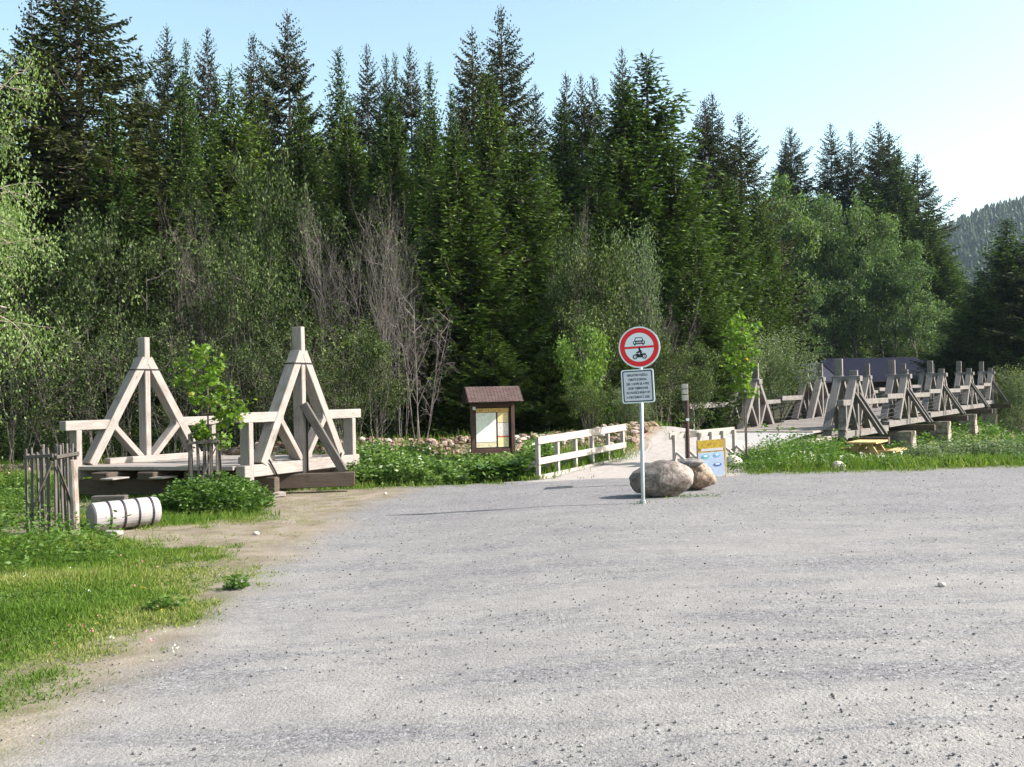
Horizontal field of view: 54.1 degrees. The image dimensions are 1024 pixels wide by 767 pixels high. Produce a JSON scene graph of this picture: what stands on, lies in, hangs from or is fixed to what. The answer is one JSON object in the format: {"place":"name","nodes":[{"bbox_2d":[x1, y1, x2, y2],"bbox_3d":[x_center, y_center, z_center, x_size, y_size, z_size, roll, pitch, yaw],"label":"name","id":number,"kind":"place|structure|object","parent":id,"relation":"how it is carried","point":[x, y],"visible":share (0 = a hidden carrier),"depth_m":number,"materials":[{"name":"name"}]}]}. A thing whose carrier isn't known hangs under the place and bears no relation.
{"place":"outdoors","nodes":[
{"label":"outdoors","id":0,"kind":"place"},
{"bbox_2d":[0,508,287,757],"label":"grass","id":1,"kind":"structure","parent":0,"point":[45,569],"depth_m":10.10,"materials":[{"name":"green plant"}]},
{"bbox_2d":[0,481,376,545],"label":"grass","id":2,"kind":"structure","parent":0,"point":[209,514],"depth_m":16.64,"materials":[{"name":"green plant"}]},
{"bbox_2d":[0,391,1023,766],"bbox_3d":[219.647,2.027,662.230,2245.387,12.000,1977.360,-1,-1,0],"label":"ground","id":3,"kind":"structure","parent":0,"point":[442,577],"depth_m":7.62,"materials":[{"name":"grey gravel"}]},
{"bbox_2d":[0,330,71,472],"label":"alder tree","id":4,"kind":"object","parent":3,"relation":"on","point":[14,380],"visible":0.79,"depth_m":27.80,"materials":[{"name":"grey plant"}]},
{"bbox_2d":[0,200,75,463],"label":"alder tree","id":5,"kind":"object","parent":3,"relation":"on","point":[34,273],"visible":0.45,"depth_m":31.37,"materials":[{"name":"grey plant"}]},
{"bbox_2d":[0,27,83,458],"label":"birch tree","id":6,"kind":"object","parent":3,"relation":"on","point":[10,236],"visible":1,"depth_m":17.70,"materials":[{"name":"green plant"}]},
{"bbox_2d":[0,0,89,434],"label":"spruce tree","id":7,"kind":"object","parent":3,"relation":"on","point":[15,64],"visible":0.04,"depth_m":49.89,"materials":[{"name":"green plant"}]},
{"bbox_2d":[0,223,100,462],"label":"alder tree","id":8,"kind":"object","parent":3,"relation":"on","point":[55,277],"visible":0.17,"depth_m":32.97,"materials":[{"name":"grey plant"}]},
{"bbox_2d":[23,443,81,533],"bbox_3d":[-6.864,1.603,14.966,0.613,1.405,0.610,-2,-1,14],"label":"tree guard","id":9,"kind":"object","parent":3,"relation":"on","point":[72,453],"visible":0.71,"depth_m":14.79,"materials":[{"name":"wood"}]},
{"bbox_2d":[0,477,131,569],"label":"undergrowth","id":10,"kind":"object","parent":3,"relation":"on","point":[31,532],"visible":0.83,"depth_m":13.04,"materials":[{"name":"green plant"}]},
{"bbox_2d":[1,294,137,469],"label":"alder tree","id":11,"kind":"object","parent":3,"relation":"on","point":[73,387],"visible":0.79,"depth_m":28.29,"materials":[{"name":"green plant"}]},
{"bbox_2d":[0,0,196,419],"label":"spruce tree","id":12,"kind":"object","parent":3,"relation":"on","point":[51,135],"visible":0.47,"depth_m":45.09,"materials":[{"name":"green plant"}]},
{"bbox_2d":[23,199,176,457],"bbox_3d":[-13.382,-1.500,32.232,4.323,8.778,4.781,-1,-1,-43],"label":"alder tree","id":13,"kind":"object","parent":3,"relation":"on","point":[86,270],"visible":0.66,"depth_m":31.53,"materials":[{"name":"green plant"}]},
{"bbox_2d":[38,96,170,434],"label":"spruce tree","id":14,"kind":"object","parent":3,"relation":"on","point":[121,198],"visible":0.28,"depth_m":43.71,"materials":[{"name":"green plant"}]},
{"bbox_2d":[71,304,166,457],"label":"alder tree","id":15,"kind":"object","parent":3,"relation":"on","point":[104,347],"visible":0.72,"depth_m":28.44,"materials":[{"name":"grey plant"}]},
{"bbox_2d":[86,496,161,530],"bbox_3d":[-5.920,1.989,15.329,1.033,0.465,0.452,-1,-1,-42],"label":"banded roll","id":16,"kind":"object","parent":3,"relation":"on","point":[146,510],"visible":0.92,"depth_m":15.17,"materials":[{"name":"white plastic"}]},
{"bbox_2d":[0,540,261,704],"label":"clover","id":17,"kind":"object","parent":3,"relation":"on","point":[56,615],"visible":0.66,"depth_m":9.97,"materials":[{"name":"green plant"}]},
{"bbox_2d":[65,217,202,455],"bbox_3d":[-12.268,-1.244,33.103,4.247,8.272,4.300,-2,-1,34],"label":"alder tree","id":18,"kind":"object","parent":3,"relation":"on","point":[134,277],"visible":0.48,"depth_m":32.92,"materials":[{"name":"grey plant"}]},
{"bbox_2d":[115,312,225,453],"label":"alder tree","id":19,"kind":"object","parent":3,"relation":"on","point":[171,389],"visible":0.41,"depth_m":28.89,"materials":[{"name":"green plant"}]},
{"bbox_2d":[144,26,200,182],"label":"spruce tree","id":20,"kind":"object","parent":3,"relation":"on","point":[167,84],"visible":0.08,"depth_m":64.15,"materials":[{"name":"green plant"}]},
{"bbox_2d":[143,75,207,425],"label":"spruce tree","id":21,"kind":"object","parent":3,"relation":"on","point":[184,154],"visible":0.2,"depth_m":49.69,"materials":[{"name":"green plant"}]},
{"bbox_2d":[152,111,258,414],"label":"spruce tree","id":22,"kind":"object","parent":3,"relation":"on","point":[206,154],"visible":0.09,"depth_m":44.75,"materials":[{"name":"green plant"}]},
{"bbox_2d":[181,28,235,189],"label":"spruce tree","id":23,"kind":"object","parent":3,"relation":"on","point":[208,90],"visible":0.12,"depth_m":63.86,"materials":[{"name":"green plant"}]},
{"bbox_2d":[59,327,360,494],"bbox_3d":[-6.258,0.559,21.820,6.151,3.430,4.738,-1,-1,0],"label":"bridge section","id":24,"kind":"object","parent":3,"relation":"on","point":[145,467],"visible":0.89,"depth_m":21.14,"materials":[{"name":"grey wood"}]},
{"bbox_2d":[168,340,257,481],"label":"maple sapling","id":25,"kind":"object","parent":3,"relation":"on","point":[209,379],"visible":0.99,"depth_m":17.93,"materials":[{"name":"green plant"}]},
{"bbox_2d":[151,470,278,514],"bbox_3d":[-5.235,1.891,17.689,2.208,0.734,1.768,-1,-1,0],"label":"leafy bush","id":26,"kind":"object","parent":3,"relation":"on","point":[229,493],"visible":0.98,"depth_m":17.29,"materials":[{"name":"green plant"}]},
{"bbox_2d":[164,63,313,431],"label":"spruce tree","id":27,"kind":"object","parent":3,"relation":"on","point":[224,199],"visible":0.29,"depth_m":41.62,"materials":[{"name":"green plant"}]},
{"bbox_2d":[209,331,292,449],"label":"alder tree","id":28,"kind":"object","parent":3,"relation":"on","point":[252,359],"visible":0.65,"depth_m":28.40,"materials":[{"name":"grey plant"}]},
{"bbox_2d":[189,224,315,441],"bbox_3d":[-8.660,-1.321,32.948,4.325,8.225,3.973,-1,-1,-9],"label":"alder tree","id":29,"kind":"object","parent":3,"relation":"on","point":[248,290],"visible":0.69,"depth_m":32.77,"materials":[{"name":"green plant"}]},
{"bbox_2d":[228,33,283,166],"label":"spruce tree","id":30,"kind":"object","parent":3,"relation":"on","point":[251,87],"visible":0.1,"depth_m":60.12,"materials":[{"name":"green plant"}]},
{"bbox_2d":[205,134,345,442],"bbox_3d":[-8.501,-3.114,37.062,4.332,11.897,4.791,-2,-1,28],"label":"alder tree","id":31,"kind":"object","parent":3,"relation":"on","point":[284,220],"visible":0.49,"depth_m":36.70,"materials":[{"name":"green plant"}]},
{"bbox_2d":[244,8,363,197],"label":"spruce tree","id":32,"kind":"object","parent":3,"relation":"on","point":[295,86],"visible":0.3,"depth_m":56.64,"materials":[{"name":"green plant"}]},
{"bbox_2d":[245,286,366,423],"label":"alder tree","id":33,"kind":"object","parent":3,"relation":"on","point":[313,332],"visible":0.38,"depth_m":32.25,"materials":[{"name":"green plant"}]},
{"bbox_2d":[254,95,364,426],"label":"spruce tree","id":34,"kind":"object","parent":3,"relation":"on","point":[306,162],"visible":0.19,"depth_m":47.74,"materials":[{"name":"green plant"}]},
{"bbox_2d":[281,169,374,420],"bbox_3d":[-6.777,-2.263,35.223,2.951,10.050,3.591,-2,-1,23],"label":"bare shrub","id":35,"kind":"object","parent":3,"relation":"on","point":[315,263],"visible":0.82,"depth_m":35.02,"materials":[{"name":"grey plant"}]},
{"bbox_2d":[0,421,658,474],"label":"river stones","id":36,"kind":"object","parent":3,"relation":"on","point":[523,436],"visible":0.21,"depth_m":28.72,"materials":[{"name":"grey stone"}]},
{"bbox_2d":[276,297,399,430],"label":"alder tree","id":37,"kind":"object","parent":3,"relation":"on","point":[341,343],"visible":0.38,"depth_m":30.84,"materials":[{"name":"green plant"}]},
{"bbox_2d":[294,98,387,426],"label":"spruce tree","id":38,"kind":"object","parent":3,"relation":"on","point":[341,183],"visible":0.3,"depth_m":46.63,"materials":[{"name":"green plant"}]},
{"bbox_2d":[314,45,369,203],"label":"spruce tree","id":39,"kind":"object","parent":3,"relation":"on","point":[339,97],"visible":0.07,"depth_m":56.05,"materials":[{"name":"green plant"}]},
{"bbox_2d":[312,348,398,447],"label":"alder tree","id":40,"kind":"object","parent":3,"relation":"on","point":[344,405],"visible":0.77,"depth_m":27.85,"materials":[{"name":"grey plant"}]},
{"bbox_2d":[347,43,384,185],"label":"spruce tree","id":41,"kind":"object","parent":3,"relation":"on","point":[361,115],"visible":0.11,"depth_m":64.19,"materials":[{"name":"green plant"}]},
{"bbox_2d":[318,87,426,430],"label":"spruce tree","id":42,"kind":"object","parent":3,"relation":"on","point":[387,164],"visible":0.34,"depth_m":45.59,"materials":[{"name":"green plant"}]},
{"bbox_2d":[332,316,414,443],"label":"alder tree","id":43,"kind":"object","parent":3,"relation":"on","point":[374,355],"visible":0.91,"depth_m":28.40,"materials":[{"name":"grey plant"}]},
{"bbox_2d":[0,402,748,463],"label":"forest undergrowth","id":44,"kind":"object","parent":3,"relation":"on","point":[19,445],"visible":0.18,"depth_m":34.67,"materials":[{"name":"green plant"}]},
{"bbox_2d":[331,190,429,437],"bbox_3d":[-4.105,-1.898,33.046,2.709,9.133,3.296,-2,-1,26],"label":"bare shrub","id":45,"kind":"object","parent":3,"relation":"on","point":[384,295],"visible":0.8,"depth_m":33.14,"materials":[{"name":"grey plant"}]},
{"bbox_2d":[340,160,428,434],"bbox_3d":[-4.474,-2.416,35.005,3.141,10.258,3.822,-1,-1,-11],"label":"bare shrub","id":46,"kind":"object","parent":3,"relation":"on","point":[383,267],"visible":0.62,"depth_m":34.88,"materials":[{"name":"grey plant"}]},
{"bbox_2d":[386,44,431,191],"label":"spruce tree","id":47,"kind":"object","parent":3,"relation":"on","point":[412,94],"visible":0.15,"depth_m":61.95,"materials":[{"name":"green plant"}]},
{"bbox_2d":[382,286,458,438],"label":"dead tree","id":48,"kind":"object","parent":3,"relation":"on","point":[415,365],"visible":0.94,"depth_m":30.49,"materials":[{"name":"grey plant"}]},
{"bbox_2d":[0,136,844,410],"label":"forest","id":49,"kind":"object","parent":3,"relation":"on","point":[799,320],"visible":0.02,"depth_m":61.99,"materials":[{"name":"green plant"}]},
{"bbox_2d":[377,106,478,419],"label":"spruce tree","id":50,"kind":"object","parent":3,"relation":"on","point":[429,160],"visible":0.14,"depth_m":44.81,"materials":[{"name":"green plant"}]},
{"bbox_2d":[336,129,556,438],"bbox_3d":[-1.711,-3.314,36.173,7.794,12.199,7.061,-2,-1,40],"label":"spruce tree","id":51,"kind":"object","parent":3,"relation":"on","point":[443,280],"visible":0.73,"depth_m":35.85,"materials":[{"name":"green plant"}]},
{"bbox_2d":[343,430,554,484],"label":"undergrowth","id":52,"kind":"object","parent":3,"relation":"on","point":[412,461],"visible":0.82,"depth_m":22.69,"materials":[{"name":"green plant"}]},
{"bbox_2d":[437,25,518,183],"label":"spruce tree","id":53,"kind":"object","parent":3,"relation":"on","point":[467,110],"visible":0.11,"depth_m":59.86,"materials":[{"name":"green plant"}]},
{"bbox_2d":[418,329,558,441],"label":"spruce tree","id":54,"kind":"object","parent":3,"relation":"on","point":[484,375],"visible":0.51,"depth_m":33.18,"materials":[{"name":"green plant"}]},
{"bbox_2d":[452,68,527,320],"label":"spruce tree","id":55,"kind":"object","parent":3,"relation":"on","point":[487,145],"visible":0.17,"depth_m":49.82,"materials":[{"name":"green plant"}]},
{"bbox_2d":[461,386,523,455],"bbox_3d":[-0.473,1.182,24.586,1.360,2.221,0.926,-1,-1,-14],"label":"information board","id":56,"kind":"object","parent":3,"relation":"on","point":[492,424],"visible":0.86,"depth_m":24.54,"materials":[{"name":"brown paint"}]},
{"bbox_2d":[464,6,552,202],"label":"spruce tree","id":57,"kind":"object","parent":3,"relation":"on","point":[515,118],"visible":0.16,"depth_m":61.94,"materials":[{"name":"green plant"}]},
{"bbox_2d":[438,123,625,428],"bbox_3d":[0.441,-3.756,38.922,7.812,12.747,6.947,-1,-1,-22],"label":"spruce tree","id":58,"kind":"object","parent":3,"relation":"on","point":[524,212],"visible":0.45,"depth_m":38.60,"materials":[{"name":"green plant"}]},
{"bbox_2d":[514,345,587,434],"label":"spruce tree","id":59,"kind":"object","parent":3,"relation":"on","point":[549,403],"visible":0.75,"depth_m":32.60,"materials":[{"name":"green plant"}]},
{"bbox_2d":[521,103,592,284],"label":"spruce tree","id":60,"kind":"object","parent":3,"relation":"on","point":[561,172],"visible":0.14,"depth_m":45.99,"materials":[{"name":"green plant"}]},
{"bbox_2d":[526,424,625,479],"bbox_3d":[1.468,1.703,24.050,0.720,1.305,4.685,-2,-1,30],"label":"handrail fence","id":61,"kind":"object","parent":3,"relation":"on","point":[558,457],"visible":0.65,"depth_m":23.49,"materials":[{"name":"beige wood"}]},
{"bbox_2d":[532,209,620,422],"bbox_3d":[2.593,-1.852,35.974,3.330,8.506,3.059,-2,-1,30],"label":"alder tree","id":62,"kind":"object","parent":3,"relation":"on","point":[557,329],"visible":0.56,"depth_m":35.65,"materials":[{"name":"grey plant"}]},
{"bbox_2d":[552,297,621,427],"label":"alder tree","id":63,"kind":"object","parent":3,"relation":"on","point":[582,320],"visible":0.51,"depth_m":32.29,"materials":[{"name":"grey plant"}]},
{"bbox_2d":[549,320,626,429],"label":"sapling","id":64,"kind":"object","parent":3,"relation":"on","point":[591,372],"visible":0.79,"depth_m":30.45,"materials":[{"name":"green plant"}]},
{"bbox_2d":[558,137,671,422],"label":"spruce tree","id":65,"kind":"object","parent":3,"relation":"on","point":[598,210],"visible":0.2,"depth_m":41.92,"materials":[{"name":"green plant"}]},
{"bbox_2d":[572,233,675,386],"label":"alder tree","id":66,"kind":"object","parent":3,"relation":"on","point":[617,278],"visible":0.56,"depth_m":34.56,"materials":[{"name":"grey plant"}]},
{"bbox_2d":[532,77,716,409],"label":"spruce tree","id":67,"kind":"object","parent":3,"relation":"on","point":[630,163],"visible":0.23,"depth_m":43.11,"materials":[{"name":"green plant"}]},
{"bbox_2d":[592,213,667,379],"bbox_3d":[4.270,-1.991,35.842,2.588,8.812,2.289,-1,-1,-7],"label":"willow bush","id":68,"kind":"object","parent":3,"relation":"on","point":[639,303],"visible":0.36,"depth_m":35.83,"materials":[{"name":"green plant"}]},
{"bbox_2d":[619,327,659,503],"bbox_3d":[2.100,0.613,16.258,0.670,3.068,0.151,-2,-1,14],"label":"road sign","id":69,"kind":"object","parent":3,"relation":"on","point":[639,347],"visible":1,"depth_m":16.22,"materials":[{"name":"metal"}]},
{"bbox_2d":[616,327,694,425],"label":"alder tree","id":70,"kind":"object","parent":3,"relation":"on","point":[661,358],"visible":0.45,"depth_m":31.29,"materials":[{"name":"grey plant"}]},
{"bbox_2d":[629,460,693,496],"bbox_3d":[2.579,1.654,17.356,1.120,0.667,0.826,-1,-1,0],"label":"boulder","id":71,"kind":"object","parent":3,"relation":"on","point":[667,478],"visible":0.94,"depth_m":17.05,"materials":[{"name":"stone"}]},
{"bbox_2d":[564,48,766,416],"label":"spruce tree","id":72,"kind":"object","parent":3,"relation":"on","point":[661,117],"visible":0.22,"depth_m":44.11,"materials":[{"name":"green plant"}]},
{"bbox_2d":[651,342,725,429],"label":"alder tree","id":73,"kind":"object","parent":3,"relation":"on","point":[706,385],"visible":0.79,"depth_m":32.72,"materials":[{"name":"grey plant"}]},
{"bbox_2d":[623,140,757,413],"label":"spruce tree","id":74,"kind":"object","parent":3,"relation":"on","point":[679,198],"visible":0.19,"depth_m":42.51,"materials":[{"name":"green plant"}]},
{"bbox_2d":[653,226,769,429],"bbox_3d":[7.136,-1.858,38.109,5.190,8.302,4.615,-2,-1,16],"label":"spruce tree","id":75,"kind":"object","parent":3,"relation":"on","point":[689,282],"visible":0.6,"depth_m":37.52,"materials":[{"name":"green plant"}]},
{"bbox_2d":[682,96,751,251],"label":"spruce tree","id":76,"kind":"object","parent":3,"relation":"on","point":[708,148],"visible":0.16,"depth_m":57.62,"materials":[{"name":"green plant"}]},
{"bbox_2d":[686,92,753,253],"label":"spruce tree","id":77,"kind":"object","parent":3,"relation":"on","point":[725,155],"visible":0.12,"depth_m":58.48,"materials":[{"name":"green plant"}]},
{"bbox_2d":[720,307,764,458],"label":"maple sapling","id":78,"kind":"object","parent":3,"relation":"on","point":[742,340],"visible":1,"depth_m":24.17,"materials":[{"name":"green plant"}]},
{"bbox_2d":[705,110,805,332],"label":"spruce tree","id":79,"kind":"object","parent":3,"relation":"on","point":[754,176],"visible":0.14,"depth_m":59.72,"materials":[{"name":"green plant"}]},
{"bbox_2d":[708,175,810,399],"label":"spruce tree","id":80,"kind":"object","parent":3,"relation":"on","point":[731,223],"visible":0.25,"depth_m":51.42,"materials":[{"name":"green plant"}]},
{"bbox_2d":[737,188,816,407],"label":"tree","id":81,"kind":"object","parent":3,"relation":"on","point":[771,253],"visible":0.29,"depth_m":55.57,"materials":[{"name":"green plant"}]},
{"bbox_2d":[742,321,825,421],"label":"willow bush","id":82,"kind":"object","parent":3,"relation":"on","point":[778,376],"visible":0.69,"depth_m":45.71,"materials":[{"name":"green plant"}]},
{"bbox_2d":[759,171,832,314],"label":"aspen tree","id":83,"kind":"object","parent":3,"relation":"on","point":[808,230],"visible":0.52,"depth_m":81.38,"materials":[{"name":"green plant"}]},
{"bbox_2d":[799,122,861,357],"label":"spruce tree","id":84,"kind":"object","parent":3,"relation":"on","point":[824,183],"visible":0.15,"depth_m":101.58,"materials":[{"name":"green plant"}]},
{"bbox_2d":[787,189,878,358],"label":"aspen tree","id":85,"kind":"object","parent":3,"relation":"on","point":[831,278],"visible":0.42,"depth_m":83.23,"materials":[{"name":"green plant"}]},
{"bbox_2d":[684,359,1011,449],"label":"timber bridge","id":86,"kind":"structure","parent":3,"relation":"on","point":[851,408],"depth_m":42.66,"materials":[{"name":"grey wood"}]},
{"bbox_2d":[807,190,890,357],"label":"aspen tree","id":87,"kind":"object","parent":3,"relation":"on","point":[842,239],"visible":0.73,"depth_m":82.95,"materials":[{"name":"green plant"}]},
{"bbox_2d":[788,357,925,394],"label":"river house","id":88,"kind":"structure","parent":3,"relation":"on","point":[878,369],"depth_m":77.53,"materials":[{"name":"stone"}]},
{"bbox_2d":[726,438,1023,471],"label":"undergrowth","id":89,"kind":"object","parent":3,"relation":"on","point":[820,448],"visible":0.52,"depth_m":22.65,"materials":[{"name":"green plant"}]},
{"bbox_2d":[842,121,917,357],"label":"spruce tree","id":90,"kind":"object","parent":3,"relation":"on","point":[880,155],"visible":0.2,"depth_m":99.68,"materials":[{"name":"green plant"}]},
{"bbox_2d":[824,208,942,357],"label":"aspen tree","id":91,"kind":"object","parent":3,"relation":"on","point":[883,235],"visible":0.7,"depth_m":82.77,"materials":[{"name":"green plant"}]},
{"bbox_2d":[755,414,1023,454],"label":"undergrowth","id":92,"kind":"object","parent":3,"relation":"on","point":[992,431],"visible":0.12,"depth_m":54.25,"materials":[{"name":"green plant"}]},
{"bbox_2d":[870,145,948,357],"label":"spruce tree","id":93,"kind":"object","parent":3,"relation":"on","point":[903,202],"visible":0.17,"depth_m":97.63,"materials":[{"name":"green plant"}]},
{"bbox_2d":[877,250,945,356],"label":"aspen tree","id":94,"kind":"object","parent":3,"relation":"on","point":[907,289],"visible":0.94,"depth_m":81.20,"materials":[{"name":"green plant"}]},
{"bbox_2d":[879,210,978,359],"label":"tree","id":95,"kind":"object","parent":3,"relation":"on","point":[922,232],"visible":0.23,"depth_m":94.65,"materials":[{"name":"green plant"}]},
{"bbox_2d":[896,153,962,288],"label":"spruce tree","id":96,"kind":"object","parent":3,"relation":"on","point":[929,192],"visible":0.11,"depth_m":99.29,"materials":[{"name":"green plant"}]},
{"bbox_2d":[908,269,1023,398],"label":"spruce tree","id":97,"kind":"object","parent":3,"relation":"on","point":[970,295],"visible":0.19,"depth_m":71.78,"materials":[{"name":"green plant"}]},
{"bbox_2d":[931,218,1023,428],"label":"spruce tree","id":98,"kind":"object","parent":3,"relation":"on","point":[1000,261],"visible":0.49,"depth_m":69.19,"materials":[{"name":"green plant"}]},
{"bbox_2d":[949,241,1023,421],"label":"spruce tree","id":99,"kind":"object","parent":3,"relation":"on","point":[1013,309],"visible":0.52,"depth_m":68.32,"materials":[{"name":"green plant"}]},
{"bbox_2d":[0,418,1023,498],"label":"meadow grass","id":100,"kind":"structure","parent":0,"point":[617,453],"depth_m":22.69,"materials":[{"name":"green plant"}]},
{"bbox_2d":[0,0,1023,227],"label":"sky","id":101,"kind":"structure","parent":0,"point":[946,77],"materials":[{"name":"blue"}]},
{"bbox_2d":[948,211,1023,299],"bbox_3d":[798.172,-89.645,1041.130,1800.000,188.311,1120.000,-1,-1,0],"label":"hill","id":102,"kind":"structure","parent":0,"point":[968,266],"depth_m":864.21,"materials":[{"name":"green plant"}]},
{"bbox_2d":[936,196,1023,299],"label":"hill forest","id":103,"kind":"object","parent":102,"relation":"on","point":[966,236],"visible":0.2,"depth_m":904.59,"materials":[{"name":"green plant"}]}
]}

